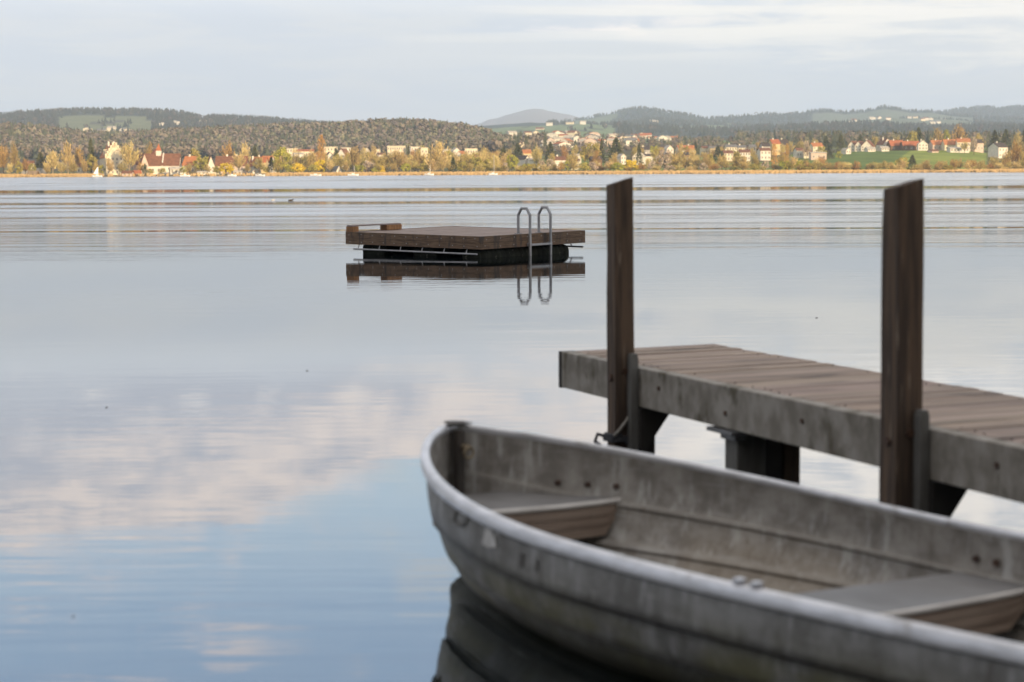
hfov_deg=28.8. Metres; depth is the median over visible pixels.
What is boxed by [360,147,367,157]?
bare tree
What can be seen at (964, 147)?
bare tree
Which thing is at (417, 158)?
bare tree
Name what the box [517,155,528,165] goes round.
house
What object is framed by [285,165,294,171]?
shrub
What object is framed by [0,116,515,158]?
ridge wood
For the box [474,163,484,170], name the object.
shrub
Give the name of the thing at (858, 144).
house
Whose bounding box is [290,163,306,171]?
willow tree
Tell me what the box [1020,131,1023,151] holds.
conifer tree
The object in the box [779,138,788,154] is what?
house
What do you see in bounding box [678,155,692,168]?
bare tree
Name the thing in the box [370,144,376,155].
bare tree
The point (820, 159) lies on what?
bare tree
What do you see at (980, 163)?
shrub
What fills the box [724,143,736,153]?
house
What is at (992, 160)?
bare tree
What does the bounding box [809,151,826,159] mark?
house
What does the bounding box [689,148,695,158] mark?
bare tree
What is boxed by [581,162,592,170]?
leafy tree
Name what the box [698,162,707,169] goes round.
shrub
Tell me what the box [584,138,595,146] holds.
house
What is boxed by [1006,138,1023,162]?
bare tree
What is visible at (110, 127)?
farmhouse
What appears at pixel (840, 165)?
shrub
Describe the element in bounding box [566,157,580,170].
bare tree
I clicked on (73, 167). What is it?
bare tree
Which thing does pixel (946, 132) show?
leafy tree
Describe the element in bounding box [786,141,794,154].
bare tree
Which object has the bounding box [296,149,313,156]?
house
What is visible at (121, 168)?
bare tree
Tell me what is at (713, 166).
shrub
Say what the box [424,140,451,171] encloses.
tree
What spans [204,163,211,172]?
shrub
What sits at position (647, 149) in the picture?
house
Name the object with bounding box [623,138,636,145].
house
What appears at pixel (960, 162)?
bare tree
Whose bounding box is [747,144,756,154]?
house
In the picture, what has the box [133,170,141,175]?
shed
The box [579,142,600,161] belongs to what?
leafy tree
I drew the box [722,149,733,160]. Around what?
house
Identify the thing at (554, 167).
shrub
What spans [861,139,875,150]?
house
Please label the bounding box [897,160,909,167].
bare tree
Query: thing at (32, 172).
boathouse
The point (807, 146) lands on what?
blossom tree
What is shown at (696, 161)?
bare tree
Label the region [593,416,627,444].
mooring rope
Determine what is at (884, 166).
bare tree
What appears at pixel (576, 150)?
bare tree
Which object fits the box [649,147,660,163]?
bare tree
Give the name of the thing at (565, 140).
house
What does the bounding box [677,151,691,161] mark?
house
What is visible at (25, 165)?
bare tree
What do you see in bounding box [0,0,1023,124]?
sky
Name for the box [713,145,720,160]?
conifer tree
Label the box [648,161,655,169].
blossom tree
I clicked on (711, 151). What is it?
bare tree
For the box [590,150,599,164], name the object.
bare tree
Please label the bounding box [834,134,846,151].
conifer tree
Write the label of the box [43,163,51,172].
bare tree
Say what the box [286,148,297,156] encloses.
apartment block
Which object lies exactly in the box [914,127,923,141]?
conifer tree
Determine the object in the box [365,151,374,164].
bare tree
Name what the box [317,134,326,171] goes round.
poplar tree
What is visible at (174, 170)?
house
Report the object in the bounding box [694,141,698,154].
conifer tree
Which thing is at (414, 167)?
bare tree
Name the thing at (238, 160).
bare tree
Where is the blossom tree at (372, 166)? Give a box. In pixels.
[363,163,374,171]
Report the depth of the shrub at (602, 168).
937.62 m
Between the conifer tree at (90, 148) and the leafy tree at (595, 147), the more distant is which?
the leafy tree at (595, 147)
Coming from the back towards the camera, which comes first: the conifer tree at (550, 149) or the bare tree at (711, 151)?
the bare tree at (711, 151)
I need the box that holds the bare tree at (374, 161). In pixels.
[369,154,383,164]
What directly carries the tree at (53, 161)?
on the terrain
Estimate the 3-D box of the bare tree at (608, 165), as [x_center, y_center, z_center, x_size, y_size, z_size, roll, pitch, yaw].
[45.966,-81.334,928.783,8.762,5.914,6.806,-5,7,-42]
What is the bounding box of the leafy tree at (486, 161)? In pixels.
[481,159,492,170]
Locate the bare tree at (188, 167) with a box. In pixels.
[185,163,191,174]
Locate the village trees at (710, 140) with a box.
[507,130,768,154]
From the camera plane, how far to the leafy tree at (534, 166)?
939.67 m
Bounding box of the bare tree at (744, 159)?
[737,155,750,169]
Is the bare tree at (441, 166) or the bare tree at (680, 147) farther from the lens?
the bare tree at (680, 147)
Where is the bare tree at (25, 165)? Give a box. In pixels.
[22,158,30,173]
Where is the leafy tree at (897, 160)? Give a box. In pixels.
[894,157,908,167]
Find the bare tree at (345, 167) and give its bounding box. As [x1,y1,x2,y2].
[342,161,347,171]
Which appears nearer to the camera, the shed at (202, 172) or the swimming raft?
the swimming raft
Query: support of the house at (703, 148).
on the terrain
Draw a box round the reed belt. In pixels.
[0,168,1023,176]
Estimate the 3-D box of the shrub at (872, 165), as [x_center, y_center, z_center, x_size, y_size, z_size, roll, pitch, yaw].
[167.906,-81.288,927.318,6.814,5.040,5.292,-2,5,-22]
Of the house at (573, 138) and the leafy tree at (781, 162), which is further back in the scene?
the house at (573, 138)
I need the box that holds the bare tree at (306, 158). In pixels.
[300,154,311,172]
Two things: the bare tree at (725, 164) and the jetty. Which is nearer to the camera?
the jetty
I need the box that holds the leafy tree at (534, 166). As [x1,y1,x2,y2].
[529,163,540,170]
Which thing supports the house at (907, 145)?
on the terrain
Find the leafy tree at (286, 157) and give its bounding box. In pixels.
[273,147,292,171]
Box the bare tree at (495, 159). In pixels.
[489,153,499,167]
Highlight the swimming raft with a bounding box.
[346,206,584,257]
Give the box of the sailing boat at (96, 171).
[92,167,101,176]
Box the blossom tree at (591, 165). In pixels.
[588,162,598,170]
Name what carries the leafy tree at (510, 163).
on the terrain
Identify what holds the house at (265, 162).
on the terrain
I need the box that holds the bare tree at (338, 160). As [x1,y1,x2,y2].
[328,156,346,167]
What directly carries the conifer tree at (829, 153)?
on the terrain
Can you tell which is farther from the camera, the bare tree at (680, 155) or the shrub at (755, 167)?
the bare tree at (680, 155)
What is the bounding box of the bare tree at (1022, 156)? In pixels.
[1018,151,1023,167]
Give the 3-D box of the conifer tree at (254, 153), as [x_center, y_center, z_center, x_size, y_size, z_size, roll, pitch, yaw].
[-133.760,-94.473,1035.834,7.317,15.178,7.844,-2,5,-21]
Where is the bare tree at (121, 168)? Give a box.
[117,161,127,172]
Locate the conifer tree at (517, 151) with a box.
[511,142,522,166]
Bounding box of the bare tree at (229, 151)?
[219,140,234,155]
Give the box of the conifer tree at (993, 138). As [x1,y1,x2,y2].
[985,130,999,152]
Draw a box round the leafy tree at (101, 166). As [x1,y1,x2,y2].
[98,165,105,172]
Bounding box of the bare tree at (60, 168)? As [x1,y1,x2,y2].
[56,162,68,173]
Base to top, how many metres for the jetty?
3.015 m
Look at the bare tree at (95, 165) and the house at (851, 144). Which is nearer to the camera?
the bare tree at (95, 165)
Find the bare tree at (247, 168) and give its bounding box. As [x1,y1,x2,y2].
[244,163,250,172]
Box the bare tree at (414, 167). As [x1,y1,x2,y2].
[410,160,419,170]
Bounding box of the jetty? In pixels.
[559,177,1023,517]
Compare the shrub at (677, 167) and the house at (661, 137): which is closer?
the shrub at (677, 167)
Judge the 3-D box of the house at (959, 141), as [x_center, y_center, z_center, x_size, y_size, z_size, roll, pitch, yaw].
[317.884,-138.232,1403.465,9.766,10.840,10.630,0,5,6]
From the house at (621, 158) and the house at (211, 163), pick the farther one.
the house at (621, 158)
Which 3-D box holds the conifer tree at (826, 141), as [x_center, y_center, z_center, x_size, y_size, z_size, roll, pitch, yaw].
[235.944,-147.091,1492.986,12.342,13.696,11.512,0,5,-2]
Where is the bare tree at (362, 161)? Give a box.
[357,155,366,171]
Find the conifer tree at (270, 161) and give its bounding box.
[268,157,276,172]
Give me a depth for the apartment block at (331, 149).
1358.26 m
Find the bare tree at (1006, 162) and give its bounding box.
[1002,159,1013,168]
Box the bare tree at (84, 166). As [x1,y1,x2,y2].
[80,159,87,172]
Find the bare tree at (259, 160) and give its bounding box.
[251,155,265,173]
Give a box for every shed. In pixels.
[121,170,133,175]
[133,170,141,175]
[196,171,207,174]
[233,170,242,174]
[332,166,341,171]
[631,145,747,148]
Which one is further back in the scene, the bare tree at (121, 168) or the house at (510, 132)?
the house at (510, 132)
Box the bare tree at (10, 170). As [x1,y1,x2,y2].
[4,162,13,172]
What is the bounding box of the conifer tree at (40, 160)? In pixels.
[35,152,48,171]
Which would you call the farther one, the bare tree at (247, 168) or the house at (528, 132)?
the house at (528, 132)
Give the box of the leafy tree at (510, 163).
[506,155,519,167]
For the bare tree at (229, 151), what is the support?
on the terrain
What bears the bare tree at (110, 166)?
on the terrain
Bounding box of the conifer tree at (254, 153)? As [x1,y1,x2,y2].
[251,145,257,157]
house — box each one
[36,168,47,173]
[77,161,88,173]
[99,142,123,174]
[133,153,148,174]
[168,167,186,174]
[182,154,200,173]
[205,156,214,173]
[215,154,248,173]
[248,156,260,173]
[254,155,268,172]
[262,156,274,172]
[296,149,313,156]
[325,152,332,166]
[338,148,347,163]
[451,148,459,153]
[506,131,516,135]
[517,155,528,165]
[521,149,531,157]
[523,131,531,136]
[527,156,538,169]
[547,133,556,137]
[553,137,564,140]
[553,142,570,150]
[554,155,565,168]
[559,138,573,147]
[567,130,577,135]
[571,136,579,141]
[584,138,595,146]
[589,156,602,167]
[607,138,621,146]
[616,154,626,168]
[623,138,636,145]
[632,152,645,164]
[642,146,652,153]
[644,152,653,159]
[656,135,667,141]
[663,145,673,156]
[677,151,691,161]
[700,146,707,155]
[707,146,716,153]
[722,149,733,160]
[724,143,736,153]
[737,144,746,151]
[738,148,750,160]
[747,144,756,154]
[757,146,770,159]
[759,143,770,147]
[768,138,780,154]
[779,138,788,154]
[793,148,802,157]
[809,141,823,151]
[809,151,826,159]
[841,148,850,153]
[848,141,856,151]
[854,141,863,151]
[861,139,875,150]
[863,147,875,151]
[876,137,888,150]
[877,146,889,150]
[886,139,902,150]
[899,140,918,150]
[916,139,927,150]
[927,149,938,152]
[928,139,941,149]
[941,138,955,150]
[946,146,968,152]
[955,137,970,150]
[970,139,983,152]
[987,141,1007,157]
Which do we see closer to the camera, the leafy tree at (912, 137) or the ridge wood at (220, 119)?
the leafy tree at (912, 137)
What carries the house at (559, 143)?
on the terrain
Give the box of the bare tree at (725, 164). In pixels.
[722,160,730,168]
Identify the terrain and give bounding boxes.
[0,107,1023,176]
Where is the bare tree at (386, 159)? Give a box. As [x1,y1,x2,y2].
[376,150,393,171]
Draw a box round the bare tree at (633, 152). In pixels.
[631,145,637,154]
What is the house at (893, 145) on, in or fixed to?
on the terrain
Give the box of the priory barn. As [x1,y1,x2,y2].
[138,144,181,174]
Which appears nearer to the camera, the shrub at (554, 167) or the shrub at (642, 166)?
the shrub at (554, 167)
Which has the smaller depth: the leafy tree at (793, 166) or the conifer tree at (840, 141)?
the leafy tree at (793, 166)
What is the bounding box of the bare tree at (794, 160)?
[788,156,800,169]
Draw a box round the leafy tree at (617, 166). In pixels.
[610,162,623,170]
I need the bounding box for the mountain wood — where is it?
[546,104,1023,135]
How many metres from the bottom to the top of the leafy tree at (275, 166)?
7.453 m
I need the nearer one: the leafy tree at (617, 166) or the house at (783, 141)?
the leafy tree at (617, 166)
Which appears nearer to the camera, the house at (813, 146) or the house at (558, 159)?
the house at (558, 159)
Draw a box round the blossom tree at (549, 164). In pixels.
[546,159,555,170]
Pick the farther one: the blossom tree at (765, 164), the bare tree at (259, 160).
the blossom tree at (765, 164)
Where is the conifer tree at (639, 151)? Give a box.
[635,143,643,164]
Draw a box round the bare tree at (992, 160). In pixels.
[988,156,1002,163]
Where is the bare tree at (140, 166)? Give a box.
[136,160,143,170]
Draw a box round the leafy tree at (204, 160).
[192,156,208,170]
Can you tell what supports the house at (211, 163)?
on the terrain
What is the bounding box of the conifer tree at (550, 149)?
[543,142,556,166]
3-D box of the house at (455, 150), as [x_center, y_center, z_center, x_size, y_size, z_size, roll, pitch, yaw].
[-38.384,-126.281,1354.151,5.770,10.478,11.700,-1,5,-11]
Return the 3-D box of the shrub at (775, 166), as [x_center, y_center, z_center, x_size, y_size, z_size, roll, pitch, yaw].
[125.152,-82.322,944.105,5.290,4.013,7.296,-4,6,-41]
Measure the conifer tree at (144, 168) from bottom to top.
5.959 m
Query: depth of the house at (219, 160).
982.25 m
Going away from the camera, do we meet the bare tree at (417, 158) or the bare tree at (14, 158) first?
the bare tree at (14, 158)
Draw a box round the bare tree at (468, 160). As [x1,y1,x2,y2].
[459,152,472,171]
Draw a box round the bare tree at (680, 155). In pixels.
[677,150,685,159]
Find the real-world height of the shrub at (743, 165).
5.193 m
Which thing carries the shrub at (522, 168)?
on the terrain
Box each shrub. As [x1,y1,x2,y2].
[180,167,186,173]
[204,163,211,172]
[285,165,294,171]
[306,164,316,171]
[354,165,365,171]
[371,163,381,170]
[464,163,474,170]
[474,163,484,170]
[481,164,491,170]
[491,165,502,170]
[499,166,508,170]
[518,166,531,171]
[540,163,550,170]
[549,163,561,170]
[596,165,606,170]
[623,165,633,170]
[637,162,647,169]
[650,164,660,170]
[664,165,675,170]
[672,164,683,169]
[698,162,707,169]
[708,163,721,169]
[737,161,750,169]
[748,164,761,169]
[770,163,781,169]
[794,164,805,169]
[807,163,817,169]
[815,161,823,169]
[823,162,834,168]
[836,161,845,168]
[851,161,861,168]
[868,162,878,168]
[888,162,895,169]
[910,164,921,169]
[936,162,943,169]
[963,161,972,169]
[977,160,986,167]
[983,164,995,168]
[993,163,1004,168]
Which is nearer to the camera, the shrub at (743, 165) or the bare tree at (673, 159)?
the shrub at (743, 165)
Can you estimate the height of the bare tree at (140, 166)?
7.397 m
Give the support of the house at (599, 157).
on the terrain
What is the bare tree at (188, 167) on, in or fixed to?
on the terrain
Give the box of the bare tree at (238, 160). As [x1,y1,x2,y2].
[228,152,245,169]
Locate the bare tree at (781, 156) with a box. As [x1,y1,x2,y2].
[777,152,786,169]
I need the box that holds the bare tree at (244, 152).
[239,141,250,159]
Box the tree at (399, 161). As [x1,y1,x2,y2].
[388,150,408,171]
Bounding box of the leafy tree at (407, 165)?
[401,163,410,171]
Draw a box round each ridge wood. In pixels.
[0,106,335,132]
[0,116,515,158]
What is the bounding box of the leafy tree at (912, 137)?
[905,131,917,140]
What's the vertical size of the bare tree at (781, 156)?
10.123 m
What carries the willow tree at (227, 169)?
on the terrain
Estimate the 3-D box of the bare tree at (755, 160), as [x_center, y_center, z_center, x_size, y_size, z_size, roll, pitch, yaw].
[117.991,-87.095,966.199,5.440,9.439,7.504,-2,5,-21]
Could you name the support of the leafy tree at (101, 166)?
on the terrain
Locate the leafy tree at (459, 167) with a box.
[457,161,467,171]
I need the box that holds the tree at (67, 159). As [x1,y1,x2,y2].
[59,139,74,172]
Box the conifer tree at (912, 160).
[907,155,917,169]
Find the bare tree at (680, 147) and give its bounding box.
[676,141,684,151]
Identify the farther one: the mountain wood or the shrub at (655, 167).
the mountain wood
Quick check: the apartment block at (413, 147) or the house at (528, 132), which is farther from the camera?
the house at (528, 132)
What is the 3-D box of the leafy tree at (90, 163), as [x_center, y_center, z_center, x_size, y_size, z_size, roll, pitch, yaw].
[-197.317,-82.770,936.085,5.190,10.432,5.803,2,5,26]
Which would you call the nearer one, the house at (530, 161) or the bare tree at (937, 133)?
the house at (530, 161)
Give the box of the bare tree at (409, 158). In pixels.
[404,153,412,171]
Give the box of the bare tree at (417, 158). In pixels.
[409,151,427,171]
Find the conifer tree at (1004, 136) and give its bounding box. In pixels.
[1001,129,1011,149]
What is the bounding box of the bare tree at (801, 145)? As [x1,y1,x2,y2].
[795,139,803,147]
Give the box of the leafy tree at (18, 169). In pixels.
[14,161,22,173]
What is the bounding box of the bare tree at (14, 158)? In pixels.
[7,140,19,172]
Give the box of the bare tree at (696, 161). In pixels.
[689,154,703,165]
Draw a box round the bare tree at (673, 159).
[668,152,680,170]
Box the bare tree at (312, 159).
[305,148,315,166]
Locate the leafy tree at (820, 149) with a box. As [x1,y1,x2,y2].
[814,146,825,151]
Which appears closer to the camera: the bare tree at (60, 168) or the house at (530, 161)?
the bare tree at (60, 168)
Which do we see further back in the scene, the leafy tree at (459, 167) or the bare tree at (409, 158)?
the bare tree at (409, 158)
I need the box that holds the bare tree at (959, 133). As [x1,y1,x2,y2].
[950,124,968,138]
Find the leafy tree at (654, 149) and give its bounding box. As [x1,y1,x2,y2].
[650,145,658,152]
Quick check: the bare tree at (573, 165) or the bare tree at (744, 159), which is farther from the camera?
the bare tree at (744, 159)
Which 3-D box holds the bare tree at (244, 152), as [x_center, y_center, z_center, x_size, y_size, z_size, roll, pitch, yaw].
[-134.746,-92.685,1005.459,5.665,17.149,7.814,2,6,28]
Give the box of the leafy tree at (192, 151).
[188,148,200,158]
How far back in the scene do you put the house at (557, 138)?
2196.03 m
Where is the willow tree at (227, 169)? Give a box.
[218,163,233,173]
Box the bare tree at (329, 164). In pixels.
[326,159,335,171]
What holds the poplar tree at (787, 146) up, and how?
on the terrain
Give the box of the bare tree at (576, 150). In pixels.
[571,145,579,153]
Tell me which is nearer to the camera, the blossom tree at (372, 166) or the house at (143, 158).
the blossom tree at (372, 166)
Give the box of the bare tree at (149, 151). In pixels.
[144,141,153,153]
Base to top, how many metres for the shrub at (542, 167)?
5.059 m
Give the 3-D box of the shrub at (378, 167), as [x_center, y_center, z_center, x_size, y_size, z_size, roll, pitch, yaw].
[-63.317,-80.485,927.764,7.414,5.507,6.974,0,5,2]
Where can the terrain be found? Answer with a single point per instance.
(531, 120)
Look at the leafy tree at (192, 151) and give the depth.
995.54 m
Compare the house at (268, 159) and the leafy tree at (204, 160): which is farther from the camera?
the house at (268, 159)
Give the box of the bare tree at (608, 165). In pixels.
[604,161,614,170]
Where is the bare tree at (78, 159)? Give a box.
[73,145,84,163]
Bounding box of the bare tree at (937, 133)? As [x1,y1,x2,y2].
[929,127,943,139]
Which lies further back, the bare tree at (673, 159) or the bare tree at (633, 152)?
the bare tree at (633, 152)
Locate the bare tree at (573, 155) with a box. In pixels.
[568,150,577,162]
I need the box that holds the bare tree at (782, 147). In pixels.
[777,143,785,152]
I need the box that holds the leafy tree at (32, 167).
[28,163,35,170]
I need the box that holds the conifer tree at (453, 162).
[447,157,458,171]
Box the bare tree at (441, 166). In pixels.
[435,159,446,170]
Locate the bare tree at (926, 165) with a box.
[919,159,933,168]
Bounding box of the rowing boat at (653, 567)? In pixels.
[421,420,1023,681]
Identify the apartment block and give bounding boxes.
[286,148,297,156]
[324,146,337,153]
[387,146,405,158]
[409,146,419,153]
[420,147,427,156]
[464,148,477,154]
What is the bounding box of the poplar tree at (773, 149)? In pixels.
[770,143,777,169]
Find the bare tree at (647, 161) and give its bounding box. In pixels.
[645,158,650,170]
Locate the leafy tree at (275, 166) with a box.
[273,159,283,171]
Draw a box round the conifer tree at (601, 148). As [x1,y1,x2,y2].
[599,138,605,163]
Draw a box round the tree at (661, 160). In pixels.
[655,149,671,167]
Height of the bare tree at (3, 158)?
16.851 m
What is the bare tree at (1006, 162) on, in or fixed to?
on the terrain
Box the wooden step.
[346,223,401,231]
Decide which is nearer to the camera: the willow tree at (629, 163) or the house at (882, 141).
the willow tree at (629, 163)
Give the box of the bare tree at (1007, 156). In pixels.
[999,150,1011,168]
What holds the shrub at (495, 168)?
on the terrain
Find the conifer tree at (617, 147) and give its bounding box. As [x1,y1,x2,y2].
[603,137,626,164]
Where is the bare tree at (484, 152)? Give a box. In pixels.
[480,147,489,160]
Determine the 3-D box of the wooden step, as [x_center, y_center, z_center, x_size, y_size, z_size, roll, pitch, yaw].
[-2.812,-2.323,40.667,0.200,0.132,1.420,5,8,40]
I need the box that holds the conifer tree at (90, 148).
[86,137,94,172]
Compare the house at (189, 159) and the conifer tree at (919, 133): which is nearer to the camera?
the house at (189, 159)
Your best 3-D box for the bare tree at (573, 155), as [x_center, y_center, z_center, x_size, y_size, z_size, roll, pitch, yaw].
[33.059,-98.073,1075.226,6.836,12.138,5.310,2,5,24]
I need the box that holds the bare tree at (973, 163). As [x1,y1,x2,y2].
[961,159,977,167]
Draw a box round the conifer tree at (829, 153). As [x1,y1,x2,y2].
[827,149,834,158]
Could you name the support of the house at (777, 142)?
on the terrain
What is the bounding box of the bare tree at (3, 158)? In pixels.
[0,145,9,173]
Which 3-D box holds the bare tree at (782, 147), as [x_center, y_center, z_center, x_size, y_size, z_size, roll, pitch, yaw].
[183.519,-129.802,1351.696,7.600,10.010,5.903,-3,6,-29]
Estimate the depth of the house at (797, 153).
1320.15 m
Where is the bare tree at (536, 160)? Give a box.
[531,147,540,164]
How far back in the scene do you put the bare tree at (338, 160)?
950.11 m
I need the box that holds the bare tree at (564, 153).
[559,144,568,158]
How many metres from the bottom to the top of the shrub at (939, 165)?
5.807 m
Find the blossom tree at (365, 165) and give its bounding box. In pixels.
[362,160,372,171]
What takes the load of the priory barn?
on the terrain
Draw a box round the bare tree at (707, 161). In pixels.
[701,155,715,169]
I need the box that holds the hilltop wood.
[511,128,1023,154]
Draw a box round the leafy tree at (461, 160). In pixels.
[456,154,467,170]
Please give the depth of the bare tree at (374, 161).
1012.17 m
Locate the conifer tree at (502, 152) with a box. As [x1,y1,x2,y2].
[498,147,509,170]
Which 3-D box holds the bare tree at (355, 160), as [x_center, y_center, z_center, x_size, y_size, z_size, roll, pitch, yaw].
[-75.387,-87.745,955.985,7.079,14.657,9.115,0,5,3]
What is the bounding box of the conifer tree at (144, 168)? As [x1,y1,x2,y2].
[142,164,146,174]
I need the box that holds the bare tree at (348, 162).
[345,153,351,171]
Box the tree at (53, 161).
[42,148,59,173]
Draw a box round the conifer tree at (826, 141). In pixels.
[822,136,834,151]
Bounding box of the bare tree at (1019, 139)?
[1011,129,1023,147]
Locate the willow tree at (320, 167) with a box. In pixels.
[313,159,326,171]
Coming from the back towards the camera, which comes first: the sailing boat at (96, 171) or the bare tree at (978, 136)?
the bare tree at (978, 136)
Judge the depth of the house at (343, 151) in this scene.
1209.41 m
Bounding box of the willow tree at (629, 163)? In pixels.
[620,159,638,170]
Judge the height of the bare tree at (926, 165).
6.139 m
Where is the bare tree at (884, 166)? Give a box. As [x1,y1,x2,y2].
[880,160,889,168]
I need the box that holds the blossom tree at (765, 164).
[761,161,768,169]
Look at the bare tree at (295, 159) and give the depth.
1031.13 m
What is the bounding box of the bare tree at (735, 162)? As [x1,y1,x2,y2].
[729,156,741,165]
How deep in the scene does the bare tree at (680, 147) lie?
1344.17 m
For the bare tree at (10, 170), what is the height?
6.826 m
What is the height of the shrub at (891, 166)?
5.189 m
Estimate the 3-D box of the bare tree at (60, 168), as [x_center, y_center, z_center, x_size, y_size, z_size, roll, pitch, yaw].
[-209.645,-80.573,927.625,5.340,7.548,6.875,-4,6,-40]
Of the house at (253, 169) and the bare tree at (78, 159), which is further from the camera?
the bare tree at (78, 159)
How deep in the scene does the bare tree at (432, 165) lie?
929.20 m
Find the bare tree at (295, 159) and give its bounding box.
[293,152,303,168]
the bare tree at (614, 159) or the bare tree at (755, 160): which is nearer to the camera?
the bare tree at (755, 160)
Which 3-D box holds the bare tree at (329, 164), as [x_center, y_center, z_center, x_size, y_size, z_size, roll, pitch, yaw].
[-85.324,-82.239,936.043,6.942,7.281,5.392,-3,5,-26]
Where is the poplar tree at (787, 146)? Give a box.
[784,143,789,160]
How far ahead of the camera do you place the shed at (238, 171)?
924.64 m
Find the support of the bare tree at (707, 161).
on the terrain
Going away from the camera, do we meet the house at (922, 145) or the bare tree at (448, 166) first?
the bare tree at (448, 166)
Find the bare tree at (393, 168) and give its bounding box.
[389,162,397,171]
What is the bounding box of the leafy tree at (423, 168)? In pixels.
[417,163,428,171]
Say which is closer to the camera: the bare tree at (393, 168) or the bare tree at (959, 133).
the bare tree at (393, 168)
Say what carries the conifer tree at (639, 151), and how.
on the terrain
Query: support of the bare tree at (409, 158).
on the terrain
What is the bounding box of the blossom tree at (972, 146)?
[970,137,977,151]
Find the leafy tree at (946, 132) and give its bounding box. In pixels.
[944,129,949,138]
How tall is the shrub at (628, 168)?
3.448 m
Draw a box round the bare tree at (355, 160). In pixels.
[347,146,361,171]
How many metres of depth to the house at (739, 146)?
1379.74 m
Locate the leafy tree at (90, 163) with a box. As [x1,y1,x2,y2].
[86,154,97,171]
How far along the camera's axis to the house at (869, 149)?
1379.93 m
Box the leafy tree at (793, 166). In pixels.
[783,162,794,169]
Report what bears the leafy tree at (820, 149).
on the terrain
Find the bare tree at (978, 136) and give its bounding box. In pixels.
[975,133,986,145]
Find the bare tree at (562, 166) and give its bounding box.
[556,161,565,169]
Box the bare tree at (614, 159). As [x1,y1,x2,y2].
[609,153,618,170]
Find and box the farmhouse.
[107,126,116,130]
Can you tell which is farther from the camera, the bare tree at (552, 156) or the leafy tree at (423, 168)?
the bare tree at (552, 156)
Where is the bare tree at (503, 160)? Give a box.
[498,153,510,165]
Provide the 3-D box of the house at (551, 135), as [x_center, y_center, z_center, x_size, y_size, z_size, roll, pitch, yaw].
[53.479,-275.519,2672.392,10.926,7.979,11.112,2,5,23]
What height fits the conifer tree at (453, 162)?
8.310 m
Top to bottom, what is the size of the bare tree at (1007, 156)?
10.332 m
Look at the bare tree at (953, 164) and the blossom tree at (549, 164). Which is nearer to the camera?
the bare tree at (953, 164)
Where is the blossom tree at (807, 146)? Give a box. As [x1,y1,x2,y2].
[802,141,810,158]
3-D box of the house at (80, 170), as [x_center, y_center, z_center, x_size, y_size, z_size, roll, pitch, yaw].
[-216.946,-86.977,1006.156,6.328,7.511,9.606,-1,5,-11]
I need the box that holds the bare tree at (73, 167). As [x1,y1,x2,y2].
[66,161,80,173]
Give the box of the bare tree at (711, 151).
[708,147,715,155]
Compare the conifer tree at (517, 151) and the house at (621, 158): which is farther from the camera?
the conifer tree at (517, 151)
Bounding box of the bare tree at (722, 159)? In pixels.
[715,154,728,169]
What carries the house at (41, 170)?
on the terrain
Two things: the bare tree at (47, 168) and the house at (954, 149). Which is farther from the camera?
the house at (954, 149)
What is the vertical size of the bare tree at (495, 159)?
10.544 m
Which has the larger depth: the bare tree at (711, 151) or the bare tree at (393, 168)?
the bare tree at (711, 151)
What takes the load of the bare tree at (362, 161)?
on the terrain
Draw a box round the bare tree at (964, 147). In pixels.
[960,141,968,152]
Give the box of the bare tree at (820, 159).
[816,157,827,166]
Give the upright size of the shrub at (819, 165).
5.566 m
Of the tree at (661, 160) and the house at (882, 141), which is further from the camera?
the house at (882, 141)
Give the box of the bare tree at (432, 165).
[428,159,438,170]
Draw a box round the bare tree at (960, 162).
[957,158,963,167]
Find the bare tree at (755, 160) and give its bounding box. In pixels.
[750,153,761,166]
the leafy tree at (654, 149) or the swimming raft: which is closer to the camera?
the swimming raft
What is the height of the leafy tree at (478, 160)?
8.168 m
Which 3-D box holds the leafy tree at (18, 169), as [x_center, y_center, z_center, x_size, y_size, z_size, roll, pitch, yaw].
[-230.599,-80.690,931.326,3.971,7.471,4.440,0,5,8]
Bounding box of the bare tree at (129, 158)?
[119,141,141,169]
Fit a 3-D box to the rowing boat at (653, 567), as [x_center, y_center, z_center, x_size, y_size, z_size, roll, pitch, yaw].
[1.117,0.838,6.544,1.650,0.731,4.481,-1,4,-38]
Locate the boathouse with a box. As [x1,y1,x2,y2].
[26,171,39,174]
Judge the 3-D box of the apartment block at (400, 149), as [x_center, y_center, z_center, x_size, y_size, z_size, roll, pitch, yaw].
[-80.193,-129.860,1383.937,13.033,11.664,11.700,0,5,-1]
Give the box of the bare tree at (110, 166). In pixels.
[105,158,114,172]
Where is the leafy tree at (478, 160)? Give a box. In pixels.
[471,157,484,171]
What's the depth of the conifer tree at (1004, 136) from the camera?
1471.90 m
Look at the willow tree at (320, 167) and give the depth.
939.85 m
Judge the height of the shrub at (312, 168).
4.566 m
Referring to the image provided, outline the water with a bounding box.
[0,172,1023,681]
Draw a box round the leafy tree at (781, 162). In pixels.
[779,160,791,169]
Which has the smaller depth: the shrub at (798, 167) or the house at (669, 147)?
the shrub at (798, 167)
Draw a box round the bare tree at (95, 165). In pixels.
[92,161,98,171]
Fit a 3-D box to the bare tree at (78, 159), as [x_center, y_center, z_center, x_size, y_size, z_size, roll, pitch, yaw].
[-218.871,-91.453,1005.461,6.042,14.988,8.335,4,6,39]
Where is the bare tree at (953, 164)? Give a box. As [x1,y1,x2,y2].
[948,159,957,167]
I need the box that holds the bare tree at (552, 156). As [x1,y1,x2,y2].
[546,152,555,163]
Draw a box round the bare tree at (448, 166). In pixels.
[446,160,455,170]
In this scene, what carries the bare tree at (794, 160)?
on the terrain
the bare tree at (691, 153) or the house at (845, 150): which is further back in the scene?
the house at (845, 150)
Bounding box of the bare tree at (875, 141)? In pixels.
[872,136,878,145]

